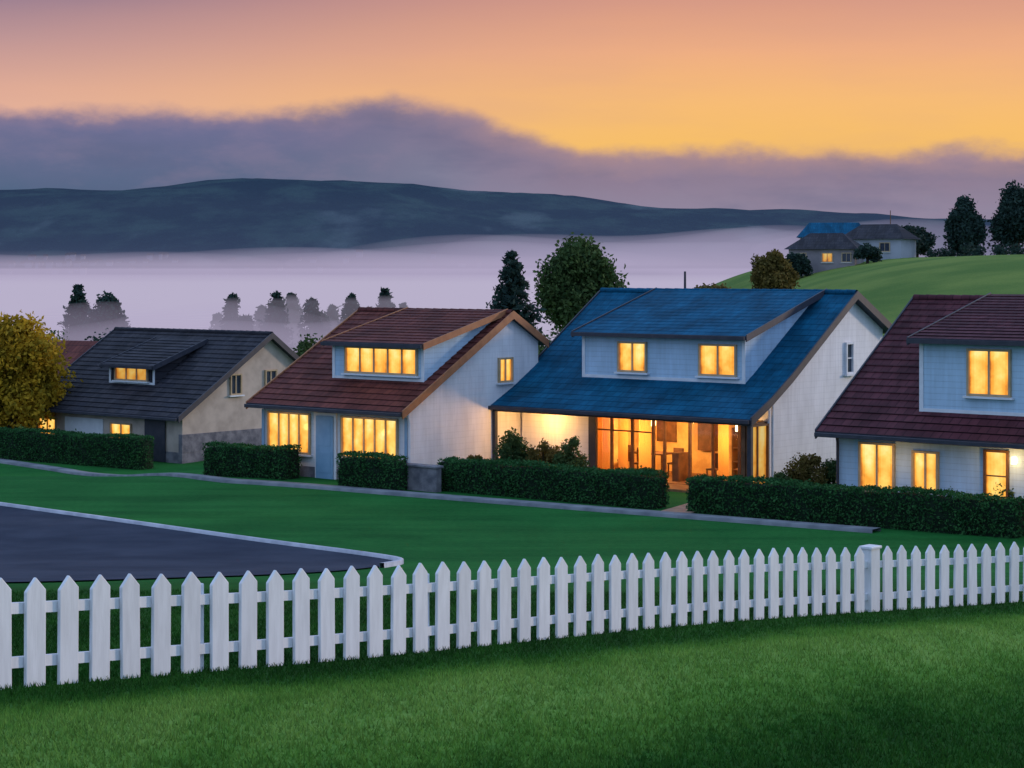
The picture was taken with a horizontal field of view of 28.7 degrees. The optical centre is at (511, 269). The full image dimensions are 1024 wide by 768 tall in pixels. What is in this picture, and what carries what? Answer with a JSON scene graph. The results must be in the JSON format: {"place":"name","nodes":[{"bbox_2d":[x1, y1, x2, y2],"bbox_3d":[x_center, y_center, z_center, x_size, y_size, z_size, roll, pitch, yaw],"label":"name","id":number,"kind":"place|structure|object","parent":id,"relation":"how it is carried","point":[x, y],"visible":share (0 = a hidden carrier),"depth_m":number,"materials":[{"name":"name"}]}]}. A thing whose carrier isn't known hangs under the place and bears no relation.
{"place":"outdoors","nodes":[
{"label":"outdoors","id":0,"kind":"place"},
{"bbox_2d":[0,506,392,581],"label":"road","id":1,"kind":"structure","parent":0,"point":[43,546],"depth_m":47.86,"materials":[{"name":"asphalt"}]},
{"bbox_2d":[0,459,880,532],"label":"pavement","id":2,"kind":"structure","parent":0,"point":[760,521],"depth_m":60.12,"materials":[{"name":"concrete"}]},
{"bbox_2d":[0,588,1023,767],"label":"grass","id":3,"kind":"structure","parent":0,"point":[53,710],"depth_m":15.54,"materials":[{"name":"plant"}]},
{"bbox_2d":[0,254,1023,767],"bbox_3d":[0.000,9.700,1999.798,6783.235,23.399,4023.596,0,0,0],"label":"ground","id":4,"kind":"structure","parent":0,"point":[430,536],"depth_m":50.26,"materials":[{"name":"green plant"}]},
{"bbox_2d":[0,309,83,427],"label":"yellow tree","id":5,"kind":"object","parent":4,"relation":"on","point":[30,378],"visible":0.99,"depth_m":87.02,"materials":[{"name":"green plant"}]},
{"bbox_2d":[48,340,97,372],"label":"valley cottage","id":6,"kind":"structure","parent":4,"relation":"on","point":[76,350],"depth_m":106.48,"materials":[{"name":"red tile"}]},
{"bbox_2d":[57,284,90,340],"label":"conifer tree","id":7,"kind":"object","parent":4,"relation":"on","point":[78,306],"visible":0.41,"depth_m":175.53,"materials":[{"name":"grey plant"}]},
{"bbox_2d":[0,426,154,469],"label":"hedge","id":8,"kind":"object","parent":4,"relation":"on","point":[133,451],"visible":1,"depth_m":82.04,"materials":[{"name":"green plant"}]},
{"bbox_2d":[80,290,130,340],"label":"dark tree","id":9,"kind":"object","parent":4,"relation":"on","point":[103,316],"visible":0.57,"depth_m":169.09,"materials":[{"name":"grey plant"}]},
{"bbox_2d":[35,341,293,452],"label":"walls","id":10,"kind":"structure","parent":4,"relation":"on","point":[218,409],"depth_m":84.88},
{"bbox_2d":[65,416,103,433],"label":"garage door","id":11,"kind":"structure","parent":10,"relation":"attached to","point":[88,425],"depth_m":86.59,"materials":[{"name":"white paint"}]},
{"bbox_2d":[109,422,131,437],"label":"window","id":12,"kind":"structure","parent":10,"relation":"attached to","point":[121,428],"depth_m":85.04,"materials":[{"name":"glass"}]},
{"bbox_2d":[144,419,165,461],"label":"door","id":13,"kind":"structure","parent":10,"relation":"attached to","point":[156,429],"depth_m":83.43,"materials":[{"name":"paint"}]},
{"bbox_2d":[45,330,269,420],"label":"roof front","id":14,"kind":"structure","parent":10,"relation":"on","point":[184,384],"depth_m":86.25,"materials":[{"name":"tile"}]},
{"bbox_2d":[44,409,176,420],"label":"gutter","id":15,"kind":"object","parent":14,"relation":"attached to","point":[114,415],"visible":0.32,"depth_m":84.47,"materials":[{"name":"paint"}]},
{"bbox_2d":[111,351,192,383],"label":"dormer wall","id":16,"kind":"structure","parent":14,"relation":"on","point":[161,372],"depth_m":86.15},
{"bbox_2d":[112,368,149,382],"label":"window","id":17,"kind":"structure","parent":16,"relation":"attached to","point":[131,375],"depth_m":86.65,"materials":[{"name":"glass"}]},
{"bbox_2d":[101,338,204,368],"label":"dormer roof","id":18,"kind":"structure","parent":16,"relation":"on","point":[152,352],"depth_m":87.57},
{"bbox_2d":[153,338,207,370],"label":"rake board","id":19,"kind":"object","parent":14,"relation":"attached to","point":[180,354],"visible":1,"depth_m":86.46,"materials":[{"name":"paint"}]},
{"bbox_2d":[114,327,271,333],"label":"ridge tiles","id":20,"kind":"object","parent":14,"relation":"on","point":[194,330],"visible":1,"depth_m":89.13,"materials":[{"name":"tile"}]},
{"bbox_2d":[178,332,298,422],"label":"rake board","id":21,"kind":"object","parent":14,"relation":"attached to","point":[232,371],"visible":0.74,"depth_m":84.41,"materials":[{"name":"paint"}]},
{"bbox_2d":[228,373,244,396],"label":"window","id":22,"kind":"structure","parent":10,"relation":"attached to","point":[235,385],"depth_m":84.78,"materials":[{"name":"paint"}]},
{"bbox_2d":[0,502,403,567],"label":"kerb","id":23,"kind":"structure","parent":4,"relation":"on","point":[397,560],"depth_m":51.96,"materials":[{"name":"paint"}]},
{"bbox_2d":[166,428,261,463],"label":"stone plinth","id":24,"kind":"structure","parent":4,"relation":"on","point":[190,448],"depth_m":83.34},
{"bbox_2d":[202,440,302,479],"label":"hedge","id":25,"kind":"object","parent":4,"relation":"on","point":[244,460],"visible":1,"depth_m":67.55,"materials":[{"name":"green plant"}]},
{"bbox_2d":[292,333,322,356],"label":"shrub","id":26,"kind":"object","parent":4,"relation":"on","point":[304,346],"visible":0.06,"depth_m":101.34,"materials":[{"name":"green plant"}]},
{"bbox_2d":[208,287,408,351],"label":"distant tree row","id":27,"kind":"object","parent":4,"relation":"on","point":[287,325],"visible":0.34,"depth_m":205.77,"materials":[{"name":"grey plant"}]},
{"bbox_2d":[299,466,338,478],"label":"plinth","id":28,"kind":"structure","parent":4,"relation":"on","point":[307,471],"depth_m":67.73,"materials":[{"name":"grey stone"}]},
{"bbox_2d":[265,320,537,468],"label":"walls","id":29,"kind":"structure","parent":28,"relation":"on","point":[451,416],"depth_m":67.27,"materials":[{"name":"paint"}]},
{"bbox_2d":[266,411,312,456],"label":"window","id":30,"kind":"structure","parent":29,"relation":"attached to","point":[286,428],"depth_m":68.28,"materials":[{"name":"glass"}]},
{"bbox_2d":[315,412,336,479],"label":"door surround","id":31,"kind":"object","parent":29,"relation":"attached to","point":[335,436],"visible":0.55,"depth_m":66.84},
{"bbox_2d":[316,415,333,478],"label":"door","id":32,"kind":"structure","parent":31,"relation":"in","point":[324,447],"depth_m":67.04,"materials":[{"name":"blue paint"}]},
{"bbox_2d":[262,409,407,461],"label":"corner boards","id":33,"kind":"object","parent":29,"relation":"attached to","point":[405,433],"visible":0.54,"depth_m":64.83,"materials":[{"name":"white paint"}]},
{"bbox_2d":[338,415,398,458],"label":"window","id":34,"kind":"structure","parent":29,"relation":"attached to","point":[369,434],"depth_m":65.90,"materials":[{"name":"glass"}]},
{"bbox_2d":[247,311,508,416],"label":"roof front","id":35,"kind":"structure","parent":29,"relation":"on","point":[307,380],"depth_m":67.75,"materials":[{"name":"red tile"}]},
{"bbox_2d":[246,309,357,408],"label":"rake board","id":36,"kind":"object","parent":35,"relation":"attached to","point":[300,357],"visible":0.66,"depth_m":70.97,"materials":[{"name":"wood"}]},
{"bbox_2d":[244,342,549,416],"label":"gutter","id":37,"kind":"object","parent":35,"relation":"attached to","point":[324,410],"visible":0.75,"depth_m":66.39,"materials":[{"name":"paint"}]},
{"bbox_2d":[335,322,490,380],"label":"dormer wall","id":38,"kind":"structure","parent":35,"relation":"on","point":[437,357],"depth_m":66.75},
{"bbox_2d":[332,346,423,381],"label":"dormer trim","id":39,"kind":"structure","parent":38,"relation":"attached to","point":[379,378],"depth_m":67.14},
{"bbox_2d":[341,346,419,377],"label":"window","id":40,"kind":"structure","parent":38,"relation":"attached to","point":[382,362],"depth_m":67.03,"materials":[{"name":"glass"}]},
{"bbox_2d":[322,309,501,344],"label":"dormer roof","id":41,"kind":"structure","parent":38,"relation":"on","point":[413,326],"depth_m":68.51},
{"bbox_2d":[320,342,422,348],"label":"dormer gutter","id":42,"kind":"object","parent":41,"relation":"attached to","point":[372,345],"visible":1,"depth_m":66.82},
{"bbox_2d":[423,309,506,349],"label":"rake board","id":43,"kind":"object","parent":35,"relation":"attached to","point":[461,330],"visible":1,"depth_m":66.97,"materials":[{"name":"wood"}]},
{"bbox_2d":[402,311,548,418],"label":"rake board","id":44,"kind":"object","parent":35,"relation":"attached to","point":[464,359],"visible":1,"depth_m":66.92,"materials":[{"name":"wood"}]},
{"bbox_2d":[496,357,515,384],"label":"window","id":45,"kind":"structure","parent":29,"relation":"attached to","point":[505,370],"depth_m":68.53,"materials":[{"name":"glass"}]},
{"bbox_2d":[513,319,544,345],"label":"roof soffit","id":46,"kind":"structure","parent":29,"relation":"on","point":[540,343],"depth_m":69.65,"materials":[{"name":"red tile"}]},
{"bbox_2d":[358,307,513,313],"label":"ridge tiles","id":47,"kind":"object","parent":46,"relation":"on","point":[389,309],"visible":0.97,"depth_m":71.99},
{"bbox_2d":[335,450,408,490],"bbox_3d":[-4.446,6.507,63.933,2.446,1.424,1.070,0,0,33],"label":"hedge","id":48,"kind":"object","parent":4,"relation":"on","point":[380,470],"visible":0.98,"depth_m":63.56,"materials":[{"name":"green plant"}]},
{"bbox_2d":[407,463,443,492],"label":"wall","id":49,"kind":"structure","parent":4,"relation":"on","point":[425,477],"depth_m":63.20,"materials":[{"name":"grey stone"}]},
{"bbox_2d":[0,542,1023,689],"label":"white picket fence","id":50,"kind":"object","parent":4,"relation":"on","point":[191,600],"visible":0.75,"depth_m":20.40,"materials":[{"name":"paint"}]},
{"bbox_2d":[492,427,531,465],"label":"garden shrub","id":51,"kind":"object","parent":4,"relation":"on","point":[512,446],"visible":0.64,"depth_m":65.09,"materials":[{"name":"green plant"}]},
{"bbox_2d":[486,250,548,345],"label":"conifer tree","id":52,"kind":"object","parent":4,"relation":"on","point":[510,294],"visible":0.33,"depth_m":111.62,"materials":[{"name":"green plant"}]},
{"bbox_2d":[525,438,563,466],"bbox_3d":[1.127,6.360,64.564,1.418,1.882,1.479,0,0,0],"label":"garden shrub","id":53,"kind":"object","parent":4,"relation":"on","point":[545,453],"visible":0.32,"depth_m":64.40,"materials":[{"name":"green plant"}]},
{"bbox_2d":[436,456,669,509],"bbox_3d":[1.124,6.521,61.221,8.388,1.395,1.088,0,0,38],"label":"hedge","id":54,"kind":"object","parent":4,"relation":"on","point":[619,487],"visible":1,"depth_m":60.66,"materials":[{"name":"green plant"}]},
{"bbox_2d":[552,436,592,467],"bbox_3d":[1.936,6.290,63.907,1.362,2.022,1.565,0,0,0],"label":"garden shrub","id":55,"kind":"object","parent":4,"relation":"on","point":[567,455],"visible":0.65,"depth_m":63.77,"materials":[{"name":"green plant"}]},
{"bbox_2d":[531,232,629,333],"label":"deciduous tree","id":56,"kind":"object","parent":4,"relation":"on","point":[576,276],"visible":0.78,"depth_m":128.65,"materials":[{"name":"green plant"}]},
{"bbox_2d":[522,303,882,477],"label":"walls","id":57,"kind":"structure","parent":4,"relation":"on","point":[805,401],"depth_m":65.44,"materials":[{"name":"paint"}]},
{"bbox_2d":[491,291,853,420],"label":"roof front","id":58,"kind":"structure","parent":57,"relation":"on","point":[552,378],"depth_m":65.61,"materials":[{"name":"blue tile"}]},
{"bbox_2d":[538,290,600,357],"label":"rake board","id":59,"kind":"object","parent":58,"relation":"attached to","point":[570,322],"visible":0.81,"depth_m":71.62,"materials":[{"name":"paint"}]},
{"bbox_2d":[488,406,749,424],"bbox_3d":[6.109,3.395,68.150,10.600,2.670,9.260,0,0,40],"label":"gutter","id":60,"kind":"object","parent":58,"relation":"attached to","point":[714,420],"visible":0.5,"depth_m":64.26,"materials":[{"name":"paint"}]},
{"bbox_2d":[585,307,806,382],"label":"dormer wall","id":61,"kind":"structure","parent":58,"relation":"on","point":[672,358],"depth_m":65.48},
{"bbox_2d":[614,341,649,374],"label":"window","id":62,"kind":"structure","parent":61,"relation":"attached to","point":[632,357],"depth_m":66.45,"materials":[{"name":"glass"}]},
{"bbox_2d":[582,336,744,383],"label":"dormer trim","id":63,"kind":"structure","parent":61,"relation":"attached to","point":[666,378],"depth_m":65.61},
{"bbox_2d":[573,290,820,336],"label":"dormer roof","id":64,"kind":"structure","parent":61,"relation":"on","point":[708,312],"depth_m":67.24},
{"bbox_2d":[571,332,745,339],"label":"dormer gutter","id":65,"kind":"object","parent":64,"relation":"attached to","point":[660,336],"visible":1,"depth_m":65.36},
{"bbox_2d":[695,343,738,378],"bbox_3d":[6.586,2.930,64.270,1.620,1.100,0.150,0,0,40],"label":"window","id":66,"kind":"structure","parent":61,"relation":"attached to","point":[718,361],"depth_m":64.28,"materials":[{"name":"glass"}]},
{"bbox_2d":[746,288,826,341],"bbox_3d":[8.980,1.449,65.172,0.040,1.658,4.900,0,0,40],"label":"rake board","id":67,"kind":"object","parent":58,"relation":"attached to","point":[784,316],"visible":1,"depth_m":64.99,"materials":[{"name":"paint"}]},
{"bbox_2d":[750,291,891,426],"bbox_3d":[10.201,2.745,64.740,0.055,4.110,9.000,0,0,40],"label":"rake board","id":68,"kind":"object","parent":58,"relation":"attached to","point":[801,366],"visible":0.86,"depth_m":64.28,"materials":[{"name":"paint"}]},
{"bbox_2d":[771,405,773,476],"bbox_3d":[8.166,5.550,62.685,0.087,2.900,0.087,0,0,40],"label":"downpipe","id":69,"kind":"object","parent":57,"relation":"attached to","point":[772,440],"visible":0.67,"depth_m":62.65,"materials":[{"name":"metal"}]},
{"bbox_2d":[843,342,854,375],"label":"window","id":70,"kind":"structure","parent":57,"relation":"attached to","point":[848,358],"depth_m":66.40,"materials":[{"name":"white paint"}]},
{"bbox_2d":[855,300,887,333],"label":"roof soffit","id":71,"kind":"structure","parent":57,"relation":"on","point":[870,315],"depth_m":67.41,"materials":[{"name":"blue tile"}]},
{"bbox_2d":[600,288,857,293],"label":"ridge tiles","id":72,"kind":"object","parent":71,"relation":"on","point":[841,291],"visible":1,"depth_m":69.43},
{"bbox_2d":[749,248,800,288],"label":"round tree","id":73,"kind":"object","parent":4,"relation":"on","point":[772,270],"visible":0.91,"depth_m":198.77,"materials":[{"name":"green plant"}]},
{"bbox_2d":[785,252,813,277],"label":"round tree","id":74,"kind":"object","parent":4,"relation":"on","point":[801,263],"visible":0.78,"depth_m":237.10,"materials":[{"name":"green plant"}]},
{"bbox_2d":[781,452,828,485],"bbox_3d":[8.949,6.410,60.565,1.571,1.781,1.581,0,0,0],"label":"garden shrub","id":75,"kind":"object","parent":4,"relation":"on","point":[804,470],"visible":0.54,"depth_m":60.43,"materials":[{"name":"green plant"}]},
{"bbox_2d":[789,249,863,275],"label":"walls","id":76,"kind":"structure","parent":4,"relation":"on","point":[814,258],"depth_m":240.10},
{"bbox_2d":[785,233,860,248],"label":"roof","id":77,"kind":"structure","parent":76,"relation":"on","point":[826,241],"depth_m":241.24,"materials":[{"name":"tile"}]},
{"bbox_2d":[819,458,835,484],"bbox_3d":[9.796,6.525,61.040,1.236,1.550,1.182,0,0,0],"label":"garden shrub","id":78,"kind":"object","parent":4,"relation":"on","point":[830,465],"visible":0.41,"depth_m":60.98,"materials":[{"name":"green plant"}]},
{"bbox_2d":[685,473,1023,538],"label":"hedge","id":79,"kind":"object","parent":4,"relation":"on","point":[916,509],"visible":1,"depth_m":54.47,"materials":[{"name":"green plant"}]},
{"bbox_2d":[851,243,882,263],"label":"round tree","id":80,"kind":"object","parent":4,"relation":"on","point":[870,253],"visible":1,"depth_m":237.23,"materials":[{"name":"green plant"}]},
{"bbox_2d":[853,239,915,261],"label":"walls","id":81,"kind":"structure","parent":4,"relation":"on","point":[902,248],"depth_m":246.69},
{"bbox_2d":[845,224,919,239],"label":"roof","id":82,"kind":"structure","parent":81,"relation":"on","point":[879,231],"depth_m":248.35,"materials":[{"name":"tile"}]},
{"bbox_2d":[901,223,923,254],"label":"cypress tree","id":83,"kind":"object","parent":4,"relation":"on","point":[910,228],"visible":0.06,"depth_m":255.53,"materials":[{"name":"green plant"}]},
{"bbox_2d":[913,225,939,256],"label":"round tree","id":84,"kind":"object","parent":4,"relation":"on","point":[928,241],"visible":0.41,"depth_m":260.99,"materials":[{"name":"green plant"}]},
{"bbox_2d":[942,194,987,255],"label":"cypress tree","id":85,"kind":"object","parent":4,"relation":"on","point":[965,223],"visible":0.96,"depth_m":248.85,"materials":[{"name":"green plant"}]},
{"bbox_2d":[925,242,1023,256],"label":"hedgerow","id":86,"kind":"object","parent":4,"relation":"on","point":[967,250],"visible":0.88,"depth_m":237.34,"materials":[{"name":"green plant"}]},
{"bbox_2d":[986,180,1023,254],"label":"cypress tree","id":87,"kind":"object","parent":4,"relation":"on","point":[1006,224],"visible":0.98,"depth_m":248.92,"materials":[{"name":"green plant"}]},
{"bbox_3d":[15.816,7.100,56.851,10.440,0.800,8.050,0,0,40],"label":"plinth","id":88,"kind":"object","parent":4,"relation":"on","visible":0},
{"bbox_2d":[839,438,1023,498],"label":"walls","id":89,"kind":"structure","parent":88,"relation":"on","point":[960,468],"depth_m":54.85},
{"bbox_2d":[858,441,895,491],"bbox_3d":[10.233,5.580,56.204,1.310,1.460,0.150,0,0,40],"label":"window","id":90,"kind":"structure","parent":89,"relation":"attached to","point":[876,463],"depth_m":56.21,"materials":[{"name":"glass"}]},
{"bbox_2d":[816,299,1023,444],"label":"roof front","id":91,"kind":"structure","parent":89,"relation":"on","point":[880,396],"depth_m":56.89,"materials":[{"name":"tile"}]},
{"bbox_2d":[815,296,912,438],"bbox_3d":[11.509,2.795,60.316,0.050,4.010,9.000,0,0,40],"label":"rake board","id":92,"kind":"object","parent":91,"relation":"attached to","point":[862,366],"visible":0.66,"depth_m":58.89,"materials":[{"name":"paint"}]},
{"bbox_2d":[814,432,1023,449],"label":"gutter","id":93,"kind":"object","parent":91,"relation":"attached to","point":[927,441],"visible":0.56,"depth_m":54.59,"materials":[{"name":"paint"}]},
{"bbox_2d":[923,344,1023,412],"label":"dormer wall","id":94,"kind":"structure","parent":91,"relation":"on","point":[944,376],"depth_m":55.14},
{"bbox_2d":[908,294,1023,341],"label":"dormer roof","id":95,"kind":"structure","parent":94,"relation":"on","point":[995,317],"depth_m":56.31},
{"bbox_2d":[906,339,1023,345],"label":"dormer gutter","id":96,"kind":"object","parent":95,"relation":"attached to","point":[966,342],"visible":1,"depth_m":54.53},
{"bbox_2d":[919,344,1023,416],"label":"dormer trim","id":97,"kind":"structure","parent":94,"relation":"attached to","point":[921,409],"depth_m":55.53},
{"bbox_2d":[963,348,1013,399],"bbox_3d":[12.967,2.830,54.447,1.460,1.360,0.150,0,0,40],"label":"window","id":98,"kind":"structure","parent":94,"relation":"attached to","point":[988,373],"depth_m":54.46,"materials":[{"name":"glass"}]},
{"bbox_2d":[911,450,938,494],"bbox_3d":[11.397,5.605,55.235,0.980,1.210,0.150,0,0,40],"label":"window","id":99,"kind":"structure","parent":89,"relation":"attached to","point":[925,468],"depth_m":55.26,"materials":[{"name":"glass"}]},
{"bbox_2d":[983,449,1009,496],"bbox_3d":[13.049,5.875,53.897,0.730,2.050,0.090,0,0,40],"label":"glazed door","id":100,"kind":"structure","parent":89,"relation":"attached to","point":[996,466],"depth_m":53.93,"materials":[{"name":"brown"}]},
{"bbox_3d":[17.600,1.894,58.993,11.000,2.073,3.265,0,0,40],"label":"roof","id":101,"kind":"object","parent":89,"relation":"on","visible":0},
{"bbox_2d":[913,294,983,299],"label":"ridge tiles","id":102,"kind":"object","parent":101,"relation":"on","point":[938,296],"visible":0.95,"depth_m":60.48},
{"bbox_2d":[0,178,1023,310],"bbox_3d":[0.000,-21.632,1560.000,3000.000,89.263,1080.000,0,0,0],"label":"hills","id":103,"kind":"structure","parent":0,"point":[399,233],"depth_m":1238.91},
{"bbox_2d":[0,0,1023,218],"label":"sky","id":104,"kind":"structure","parent":0,"point":[907,108],"materials":[{"name":"orange"}]},
{"bbox_2d":[657,470,729,492],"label":"floor","id":105,"kind":"structure","parent":0,"point":[682,486],"depth_m":64.22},
{"bbox_2d":[492,410,752,476],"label":"porch posts","id":106,"kind":"object","parent":105,"relation":"on","point":[593,439],"visible":0.6,"depth_m":66.84,"materials":[{"name":"paint"}]},
{"bbox_2d":[598,418,762,482],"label":"glazing frame","id":107,"kind":"object","parent":105,"relation":"on","point":[612,430],"visible":0.35,"depth_m":65.19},
{"bbox_2d":[614,418,760,475],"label":"interior walls","id":108,"kind":"structure","parent":105,"relation":"on","point":[701,461],"depth_m":68.25,"materials":[{"name":"paint"}]},
{"bbox_2d":[598,417,728,476],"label":"curtains","id":109,"kind":"object","parent":108,"relation":"attached to","point":[645,449],"visible":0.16,"depth_m":66.17,"materials":[{"name":"brown fabric"}]},
{"bbox_2d":[657,421,717,481],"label":"sideboard","id":110,"kind":"object","parent":105,"relation":"on","point":[679,466],"visible":0.68,"depth_m":67.46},
{"bbox_2d":[732,427,737,475],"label":"bookshelf","id":111,"kind":"object","parent":105,"relation":"on","point":[734,449],"visible":0.01,"depth_m":66.73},
{"bbox_2d":[741,421,766,476],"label":"porch side wall","id":112,"kind":"structure","parent":0,"point":[743,450],"depth_m":61.74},
{"bbox_2d":[746,423,768,483],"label":"porch side glazing","id":113,"kind":"structure","parent":112,"relation":"attached to","point":[760,450],"depth_m":62.35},
{"bbox_2d":[797,223,860,237],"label":"roof","id":114,"kind":"structure","parent":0,"point":[844,228],"depth_m":262.75,"materials":[{"name":"blue tile"}]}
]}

